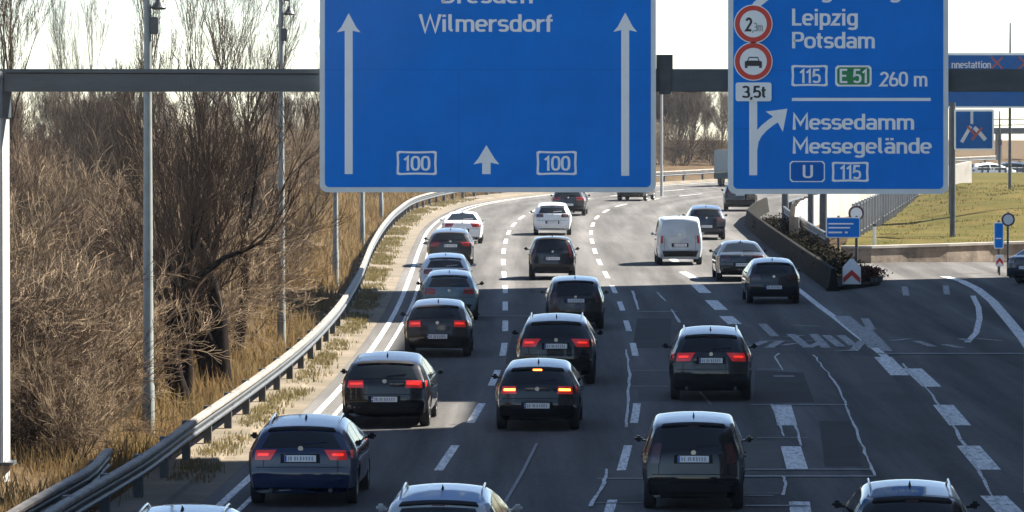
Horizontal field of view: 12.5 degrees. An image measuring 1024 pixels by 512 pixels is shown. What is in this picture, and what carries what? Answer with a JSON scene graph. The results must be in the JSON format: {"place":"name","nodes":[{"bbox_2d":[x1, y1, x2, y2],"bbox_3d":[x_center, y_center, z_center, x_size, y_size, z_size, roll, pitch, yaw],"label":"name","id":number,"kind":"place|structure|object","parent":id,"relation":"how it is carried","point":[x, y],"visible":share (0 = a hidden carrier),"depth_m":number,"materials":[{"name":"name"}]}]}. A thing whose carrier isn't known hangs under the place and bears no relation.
{"place":"outdoors","nodes":[
{"label":"outdoors","id":0,"kind":"place"},
{"bbox_2d":[0,140,1023,511],"bbox_3d":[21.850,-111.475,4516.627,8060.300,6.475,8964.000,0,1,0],"label":"ground","id":1,"kind":"structure","parent":0,"point":[960,154],"depth_m":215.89,"materials":[{"name":"brown plant"}]},
{"bbox_2d":[0,0,39,68],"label":"bare tree","id":2,"kind":"object","parent":1,"relation":"on","point":[2,59],"visible":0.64,"depth_m":161.12,"materials":[{"name":"brown plant"}]},
{"bbox_2d":[0,0,55,161],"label":"bare tree","id":3,"kind":"object","parent":1,"relation":"on","point":[4,10],"visible":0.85,"depth_m":152.95,"materials":[{"name":"brown plant"}]},
{"bbox_2d":[9,118,66,213],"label":"bare tree","id":4,"kind":"object","parent":1,"relation":"on","point":[38,150],"visible":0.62,"depth_m":131.77,"materials":[{"name":"brown plant"}]},
{"bbox_2d":[10,179,74,319],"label":"leafless shrub","id":5,"kind":"object","parent":1,"relation":"on","point":[21,234],"visible":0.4,"depth_m":89.42,"materials":[{"name":"brown plant"}]},
{"bbox_2d":[10,315,78,430],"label":"leafless shrub","id":6,"kind":"object","parent":1,"relation":"on","point":[55,354],"visible":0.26,"depth_m":86.58,"materials":[{"name":"brown plant"}]},
{"bbox_2d":[10,235,93,388],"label":"leafless shrub","id":7,"kind":"object","parent":1,"relation":"on","point":[37,276],"visible":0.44,"depth_m":87.22,"materials":[{"name":"brown plant"}]},
{"bbox_2d":[9,118,104,198],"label":"leafless shrub","id":8,"kind":"object","parent":1,"relation":"on","point":[63,168],"visible":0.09,"depth_m":133.98,"materials":[{"name":"brown plant"}]},
{"bbox_2d":[10,370,104,465],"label":"leafless shrub","id":9,"kind":"object","parent":1,"relation":"on","point":[22,420],"visible":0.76,"depth_m":86.00,"materials":[{"name":"brown plant"}]},
{"bbox_2d":[10,354,105,464],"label":"leafless shrub","id":10,"kind":"object","parent":1,"relation":"on","point":[29,404],"visible":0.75,"depth_m":85.94,"materials":[{"name":"brown plant"}]},
{"bbox_2d":[24,92,94,185],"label":"bare tree","id":11,"kind":"object","parent":1,"relation":"on","point":[48,128],"visible":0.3,"depth_m":175.26,"materials":[{"name":"brown plant"}]},
{"bbox_2d":[26,92,92,165],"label":"bare tree","id":12,"kind":"object","parent":1,"relation":"on","point":[61,105],"visible":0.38,"depth_m":197.70,"materials":[{"name":"brown plant"}]},
{"bbox_2d":[7,448,112,511],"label":"guard rail","id":13,"kind":"object","parent":1,"relation":"on","point":[89,473],"visible":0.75,"depth_m":76.01,"materials":[{"name":"metal"}]},
{"bbox_2d":[43,0,76,177],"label":"bare tree","id":14,"kind":"object","parent":1,"relation":"on","point":[52,14],"visible":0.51,"depth_m":220.52,"materials":[{"name":"brown plant"}]},
{"bbox_2d":[10,244,114,438],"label":"leafless shrub","id":15,"kind":"object","parent":1,"relation":"on","point":[14,331],"visible":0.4,"depth_m":86.22,"materials":[{"name":"brown plant"}]},
{"bbox_2d":[10,146,114,296],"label":"leafless shrub","id":16,"kind":"object","parent":1,"relation":"on","point":[55,223],"visible":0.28,"depth_m":103.19,"materials":[{"name":"brown plant"}]},
{"bbox_2d":[10,221,117,449],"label":"leafless shrub","id":17,"kind":"object","parent":1,"relation":"on","point":[66,309],"visible":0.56,"depth_m":87.74,"materials":[{"name":"brown plant"}]},
{"bbox_2d":[10,274,119,454],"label":"leafless shrub","id":18,"kind":"object","parent":1,"relation":"on","point":[49,345],"visible":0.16,"depth_m":87.39,"materials":[{"name":"brown plant"}]},
{"bbox_2d":[45,0,87,137],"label":"bare tree","id":19,"kind":"object","parent":1,"relation":"on","point":[56,55],"visible":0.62,"depth_m":216.90,"materials":[{"name":"brown plant"}]},
{"bbox_2d":[10,322,129,452],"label":"leafless shrub","id":20,"kind":"object","parent":1,"relation":"on","point":[64,373],"visible":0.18,"depth_m":87.15,"materials":[{"name":"brown plant"}]},
{"bbox_2d":[10,149,132,267],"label":"leafless shrub","id":21,"kind":"object","parent":1,"relation":"on","point":[23,183],"visible":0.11,"depth_m":118.16,"materials":[{"name":"brown plant"}]},
{"bbox_2d":[9,160,135,333],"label":"leafless shrub","id":22,"kind":"object","parent":1,"relation":"on","point":[84,230],"visible":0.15,"depth_m":113.30,"materials":[{"name":"brown plant"}]},
{"bbox_2d":[10,150,141,312],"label":"leafless shrub","id":23,"kind":"object","parent":1,"relation":"on","point":[27,222],"visible":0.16,"depth_m":101.26,"materials":[{"name":"brown plant"}]},
{"bbox_2d":[18,337,146,461],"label":"leafless shrub","id":24,"kind":"object","parent":1,"relation":"on","point":[118,406],"visible":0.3,"depth_m":87.46,"materials":[{"name":"brown plant"}]},
{"bbox_2d":[9,116,159,267],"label":"leafless shrub","id":25,"kind":"object","parent":1,"relation":"on","point":[82,179],"visible":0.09,"depth_m":123.80,"materials":[{"name":"brown plant"}]},
{"bbox_2d":[10,315,162,468],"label":"leafless shrub","id":26,"kind":"object","parent":1,"relation":"on","point":[82,433],"visible":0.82,"depth_m":85.92,"materials":[{"name":"brown plant"}]},
{"bbox_2d":[66,0,113,101],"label":"bare tree","id":27,"kind":"object","parent":1,"relation":"on","point":[91,25],"visible":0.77,"depth_m":275.10,"materials":[{"name":"brown plant"}]},
{"bbox_2d":[21,217,164,375],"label":"leafless shrub","id":28,"kind":"object","parent":1,"relation":"on","point":[121,281],"visible":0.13,"depth_m":100.27,"materials":[{"name":"brown plant"}]},
{"bbox_2d":[17,224,173,362],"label":"leafless shrub","id":29,"kind":"object","parent":1,"relation":"on","point":[102,269],"visible":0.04,"depth_m":105.96,"materials":[{"name":"brown plant"}]},
{"bbox_2d":[12,262,182,411],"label":"leafless shrub","id":30,"kind":"object","parent":1,"relation":"on","point":[121,350],"visible":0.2,"depth_m":93.65,"materials":[{"name":"brown plant"}]},
{"bbox_2d":[10,227,203,442],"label":"leafless shrub","id":31,"kind":"object","parent":1,"relation":"on","point":[135,366],"visible":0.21,"depth_m":90.92,"materials":[{"name":"brown plant"}]},
{"bbox_2d":[26,119,194,294],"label":"leafless shrub","id":32,"kind":"object","parent":1,"relation":"on","point":[97,207],"visible":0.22,"depth_m":119.73,"materials":[{"name":"brown plant"}]},
{"bbox_2d":[52,92,171,222],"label":"bare tree","id":33,"kind":"object","parent":1,"relation":"on","point":[120,151],"visible":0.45,"depth_m":126.82,"materials":[{"name":"brown plant"}]},
{"bbox_2d":[66,52,189,182],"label":"bare tree","id":34,"kind":"object","parent":1,"relation":"on","point":[106,95],"visible":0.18,"depth_m":157.41,"materials":[{"name":"brown plant"}]},
{"bbox_2d":[19,215,247,415],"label":"leafless shrub","id":35,"kind":"object","parent":1,"relation":"on","point":[132,337],"visible":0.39,"depth_m":99.84,"materials":[{"name":"brown plant"}]},
{"bbox_2d":[34,166,245,320],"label":"leafless shrub","id":36,"kind":"object","parent":1,"relation":"on","point":[113,212],"visible":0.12,"depth_m":118.36,"materials":[{"name":"brown plant"}]},
{"bbox_2d":[121,0,178,204],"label":"bare tree","id":37,"kind":"object","parent":1,"relation":"on","point":[142,42],"visible":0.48,"depth_m":163.85,"materials":[{"name":"brown plant"}]},
{"bbox_2d":[142,0,166,439],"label":"lamp post","id":38,"kind":"object","parent":1,"relation":"on","point":[151,25],"visible":0.88,"depth_m":92.73,"materials":[{"name":"grey metal"}]},
{"bbox_2d":[59,152,301,361],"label":"leafless shrub","id":39,"kind":"object","parent":1,"relation":"on","point":[233,287],"visible":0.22,"depth_m":113.06,"materials":[{"name":"brown plant"}]},
{"bbox_2d":[108,66,256,393],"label":"bare tree","id":40,"kind":"object","parent":1,"relation":"on","point":[217,338],"visible":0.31,"depth_m":109.01,"materials":[{"name":"brown plant"}]},
{"bbox_2d":[165,0,222,157],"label":"bare tree","id":41,"kind":"object","parent":1,"relation":"on","point":[190,24],"visible":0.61,"depth_m":177.10,"materials":[{"name":"brown plant"}]},
{"bbox_2d":[165,0,248,131],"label":"bare tree","id":42,"kind":"object","parent":1,"relation":"on","point":[223,28],"visible":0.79,"depth_m":222.98,"materials":[{"name":"brown plant"}]},
{"bbox_2d":[119,36,319,358],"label":"bare tree","id":43,"kind":"object","parent":1,"relation":"on","point":[259,170],"visible":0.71,"depth_m":119.54,"materials":[{"name":"brown plant"}]},
{"bbox_2d":[98,40,355,408],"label":"bare tree","id":44,"kind":"object","parent":1,"relation":"on","point":[197,201],"visible":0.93,"depth_m":102.65,"materials":[{"name":"brown plant"}]},
{"bbox_2d":[206,0,270,142],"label":"bare tree","id":45,"kind":"object","parent":1,"relation":"on","point":[244,37],"visible":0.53,"depth_m":233.44,"materials":[{"name":"brown plant"}]},
{"bbox_2d":[153,183,326,357],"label":"leafless shrub","id":46,"kind":"object","parent":1,"relation":"on","point":[283,283],"visible":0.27,"depth_m":121.21,"materials":[{"name":"brown plant"}]},
{"bbox_2d":[163,137,340,259],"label":"leafless shrub","id":47,"kind":"object","parent":1,"relation":"on","point":[270,202],"visible":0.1,"depth_m":155.84,"materials":[{"name":"brown plant"}]},
{"bbox_2d":[193,96,314,196],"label":"leafless shrub","id":48,"kind":"object","parent":1,"relation":"on","point":[273,152],"visible":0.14,"depth_m":207.33,"materials":[{"name":"brown plant"}]},
{"bbox_2d":[229,0,314,188],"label":"bare tree","id":49,"kind":"object","parent":1,"relation":"on","point":[250,52],"visible":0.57,"depth_m":178.03,"materials":[{"name":"brown plant"}]},
{"bbox_2d":[217,156,344,248],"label":"leafless shrub","id":50,"kind":"object","parent":1,"relation":"on","point":[302,202],"visible":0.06,"depth_m":173.23,"materials":[{"name":"brown plant"}]},
{"bbox_2d":[215,184,355,342],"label":"leafless shrub","id":51,"kind":"object","parent":1,"relation":"on","point":[299,280],"visible":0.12,"depth_m":126.85,"materials":[{"name":"brown plant"}]},
{"bbox_2d":[277,0,294,343],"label":"lamp post","id":52,"kind":"object","parent":1,"relation":"on","point":[282,35],"visible":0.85,"depth_m":126.97,"materials":[{"name":"grey metal"}]},
{"bbox_2d":[332,192,338,284],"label":"lamp post","id":53,"kind":"object","parent":1,"relation":"on","point":[335,258],"visible":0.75,"depth_m":166.59,"materials":[{"name":"grey metal"}]},
{"bbox_2d":[95,178,727,511],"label":"verge","id":54,"kind":"structure","parent":1,"relation":"on","point":[157,490],"depth_m":104.09,"materials":[{"name":"soil"}]},
{"bbox_2d":[161,197,478,483],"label":"verge weeds","id":55,"kind":"object","parent":54,"relation":"on","point":[374,274],"visible":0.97,"depth_m":122.52,"materials":[{"name":"beige plant"}]},
{"bbox_2d":[44,156,995,511],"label":"guard rail","id":56,"kind":"object","parent":54,"relation":"on","point":[134,472],"visible":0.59,"depth_m":97.09,"materials":[{"name":"metal"}]},
{"bbox_2d":[0,55,1023,481],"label":"sign gantry","id":57,"kind":"object","parent":1,"relation":"on","point":[670,79],"visible":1,"depth_m":82.04,"materials":[{"name":"grey metal"}]},
{"bbox_2d":[320,0,655,191],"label":"direction sign","id":58,"kind":"object","parent":57,"relation":"attached to","point":[487,95],"visible":1,"depth_m":81.79,"materials":[{"name":"blue metal"}]},
{"bbox_2d":[728,0,947,193],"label":"direction sign","id":59,"kind":"object","parent":57,"relation":"attached to","point":[837,96],"visible":1,"depth_m":81.79,"materials":[{"name":"blue metal"}]},
{"bbox_2d":[656,92,706,162],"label":"bare tree","id":60,"kind":"object","parent":1,"relation":"on","point":[688,116],"visible":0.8,"depth_m":391.25,"materials":[{"name":"brown plant"}]},
{"bbox_2d":[656,117,715,165],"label":"leafless shrub","id":61,"kind":"object","parent":1,"relation":"on","point":[682,140],"visible":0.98,"depth_m":383.17,"materials":[{"name":"brown plant"}]},
{"bbox_2d":[677,92,727,142],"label":"bare tree","id":62,"kind":"object","parent":1,"relation":"on","point":[708,115],"visible":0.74,"depth_m":390.88,"materials":[{"name":"brown plant"}]},
{"bbox_2d":[789,161,971,233],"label":"ramp wall","id":63,"kind":"structure","parent":1,"relation":"on","point":[840,205],"depth_m":250.06,"materials":[{"name":"concrete"}]},
{"bbox_2d":[841,241,1023,262],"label":"wall","id":64,"kind":"structure","parent":1,"relation":"on","point":[967,252],"depth_m":187.94,"materials":[{"name":"concrete"}]},
{"bbox_2d":[0,0,1023,139],"label":"sky","id":65,"kind":"structure","parent":0,"point":[695,32],"materials":[{"name":"white"}]},
{"bbox_2d":[201,181,1023,511],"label":"road","id":66,"kind":"structure","parent":0,"point":[909,431],"depth_m":113.50,"materials":[{"name":"grey asphalt"}]},
{"bbox_2d":[139,503,238,511],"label":"estate car","id":67,"kind":"object","parent":66,"relation":"on","point":[187,508],"visible":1,"depth_m":64.31,"materials":[{"name":"silver metal"}]},
{"bbox_2d":[249,413,375,502],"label":"estate car","id":68,"kind":"object","parent":66,"relation":"on","point":[308,453],"visible":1,"depth_m":79.89,"materials":[{"name":"blue metal"}]},
{"bbox_2d":[340,351,442,424],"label":"hatchback car","id":69,"kind":"object","parent":66,"relation":"on","point":[389,384],"visible":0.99,"depth_m":98.07,"materials":[{"name":"black metal"}]},
{"bbox_2d":[400,298,478,355],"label":"hatchback car","id":70,"kind":"object","parent":66,"relation":"on","point":[438,323],"visible":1,"depth_m":122.88,"materials":[{"name":"black metal"}]},
{"bbox_2d":[416,253,475,288],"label":"hatchback car","id":71,"kind":"object","parent":66,"relation":"on","point":[442,261],"visible":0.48,"depth_m":157.04,"materials":[{"name":"silver metal"}]},
{"bbox_2d":[376,482,521,511],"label":"estate car","id":72,"kind":"object","parent":66,"relation":"on","point":[445,497],"visible":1,"depth_m":66.65,"materials":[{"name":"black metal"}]},
{"bbox_2d":[416,269,483,319],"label":"hatchback car","id":73,"kind":"object","parent":66,"relation":"on","point":[462,285],"visible":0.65,"depth_m":141.62,"materials":[{"name":"grey metal"}]},
{"bbox_2d":[424,228,477,264],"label":"estate car","id":74,"kind":"object","parent":66,"relation":"on","point":[452,240],"visible":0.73,"depth_m":182.14,"materials":[{"name":"black metal"}]},
{"bbox_2d":[440,211,486,242],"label":"sedan car","id":75,"kind":"object","parent":66,"relation":"on","point":[471,222],"visible":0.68,"depth_m":207.79,"materials":[{"name":"white metal"}]},
{"bbox_2d":[492,358,589,428],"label":"hatchback car","id":76,"kind":"object","parent":66,"relation":"on","point":[539,389],"visible":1,"depth_m":97.14,"materials":[{"name":"black metal"}]},
{"bbox_2d":[524,235,579,278],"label":"car","id":77,"kind":"object","parent":66,"relation":"on","point":[552,254],"visible":0.98,"depth_m":170.46,"materials":[{"name":"black metal"}]},
{"bbox_2d":[530,202,574,234],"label":"compact car","id":78,"kind":"object","parent":66,"relation":"on","point":[552,215],"visible":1,"depth_m":219.13,"materials":[{"name":"white metal"}]},
{"bbox_2d":[512,312,602,382],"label":"sport utility car","id":79,"kind":"object","parent":66,"relation":"on","point":[571,339],"visible":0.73,"depth_m":111.72,"materials":[{"name":"black metal"}]},
{"bbox_2d":[550,192,589,215],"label":"compact car","id":80,"kind":"object","parent":66,"relation":"on","point":[576,201],"visible":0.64,"depth_m":250.34,"materials":[{"name":"grey metal"}]},
{"bbox_2d":[540,275,608,328],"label":"people carrier","id":81,"kind":"object","parent":66,"relation":"on","point":[575,294],"visible":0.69,"depth_m":136.38,"materials":[{"name":"black metal"}]},
{"bbox_2d":[556,283,594,295],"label":"rear window","id":82,"kind":"structure","parent":81,"relation":"in","point":[572,289],"depth_m":136.39,"materials":[{"name":"black glass"}]},
{"bbox_2d":[216,181,1023,511],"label":"lane markings","id":83,"kind":"object","parent":66,"relation":"on","point":[796,459],"visible":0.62,"depth_m":114.16,"materials":[{"name":"paint"}]},
{"bbox_2d":[651,216,703,263],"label":"delivery van","id":84,"kind":"object","parent":66,"relation":"on","point":[677,237],"visible":1,"depth_m":183.80,"materials":[{"name":"white metal"}]},
{"bbox_2d":[505,318,861,465],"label":"asphalt patches","id":85,"kind":"object","parent":66,"relation":"on","point":[840,443],"visible":0.8,"depth_m":109.45,"materials":[{"name":"grey asphalt"}]},
{"bbox_2d":[635,411,752,507],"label":"people carrier","id":86,"kind":"object","parent":66,"relation":"on","point":[693,454],"visible":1,"depth_m":79.07,"materials":[{"name":"black metal"}]},
{"bbox_2d":[659,428,727,450],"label":"rear window","id":87,"kind":"structure","parent":86,"relation":"in","point":[676,439],"depth_m":79.07,"materials":[{"name":"black glass"}]},
{"bbox_2d":[682,205,727,238],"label":"compact car","id":88,"kind":"object","parent":66,"relation":"on","point":[712,220],"visible":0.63,"depth_m":212.88,"materials":[{"name":"grey metal"}]},
{"bbox_2d":[662,325,756,398],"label":"sport utility car","id":89,"kind":"object","parent":66,"relation":"on","point":[710,358],"visible":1,"depth_m":106.11,"materials":[{"name":"black metal"}]},
{"bbox_2d":[714,150,727,185],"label":"box lorry","id":90,"kind":"object","parent":66,"relation":"on","point":[721,166],"visible":0.2,"depth_m":319.17,"materials":[{"name":"grey metal"}]},
{"bbox_2d":[709,240,766,279],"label":"sedan car","id":91,"kind":"object","parent":66,"relation":"on","point":[731,257],"visible":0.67,"depth_m":169.42,"materials":[{"name":"grey metal"}]},
{"bbox_2d":[722,184,757,210],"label":"sport utility car","id":92,"kind":"object","parent":66,"relation":"on","point":[730,199],"visible":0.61,"depth_m":258.98,"materials":[{"name":"grey metal"}]},
{"bbox_2d":[595,356,902,501],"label":"asphalt patches","id":93,"kind":"object","parent":66,"relation":"on","point":[875,376],"visible":0.85,"depth_m":94.07,"materials":[{"name":"grey asphalt"}]},
{"bbox_2d":[504,311,1023,505],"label":"asphalt joints","id":94,"kind":"object","parent":66,"relation":"on","point":[529,458],"visible":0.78,"depth_m":87.42,"materials":[{"name":"black asphalt"}]},
{"bbox_2d":[738,257,800,302],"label":"hatchback car","id":95,"kind":"object","parent":66,"relation":"on","point":[770,277],"visible":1,"depth_m":152.10,"materials":[{"name":"black metal"}]},
{"bbox_2d":[744,198,838,290],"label":"crash barrier","id":96,"kind":"object","parent":66,"relation":"on","point":[774,239],"visible":0.89,"depth_m":188.87,"materials":[{"name":"concrete"}]},
{"bbox_2d":[588,291,1004,511],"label":"crack sealing","id":97,"kind":"object","parent":66,"relation":"on","point":[998,505],"visible":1,"depth_m":98.16,"materials":[{"name":"grey asphalt"}]},
{"bbox_2d":[824,274,882,290],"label":"traffic island","id":98,"kind":"structure","parent":66,"relation":"on","point":[863,284],"depth_m":164.50,"materials":[{"name":"concrete"}]},
{"bbox_2d":[826,216,859,263],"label":"information sign","id":99,"kind":"object","parent":98,"relation":"on","point":[838,227],"visible":0.92,"depth_m":178.52,"materials":[{"name":"metal"}]},
{"bbox_2d":[750,285,1003,350],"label":"worn old markings","id":100,"kind":"object","parent":66,"relation":"on","point":[868,336],"visible":0.98,"depth_m":131.61,"materials":[{"name":"paint"}]},
{"bbox_2d":[832,478,979,511],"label":"estate car","id":101,"kind":"object","parent":66,"relation":"on","point":[907,495],"visible":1,"depth_m":66.80,"materials":[{"name":"black metal"}]},
{"bbox_2d":[1007,250,1023,282],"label":"sedan car","id":102,"kind":"object","parent":66,"relation":"on","point":[1015,266],"visible":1,"depth_m":166.72,"materials":[{"name":"black metal"}]},
{"bbox_2d":[840,172,1023,251],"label":"grass slope","id":103,"kind":"structure","parent":0,"point":[990,179],"depth_m":232.71,"materials":[{"name":"green plant"}]},
{"bbox_2d":[852,194,918,235],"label":"metal fence","id":104,"kind":"object","parent":103,"relation":"on","point":[878,209],"visible":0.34,"depth_m":230.35,"materials":[{"name":"metal"}]},
{"bbox_2d":[950,102,993,236],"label":"lane sign","id":105,"kind":"object","parent":103,"relation":"on","point":[971,129],"visible":0.94,"depth_m":214.84,"materials":[{"name":"blue"}]},
{"bbox_2d":[948,53,1023,213],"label":"overhead sign","id":106,"kind":"object","parent":103,"relation":"on","point":[987,61],"visible":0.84,"depth_m":234.76,"materials":[{"name":"blue"}]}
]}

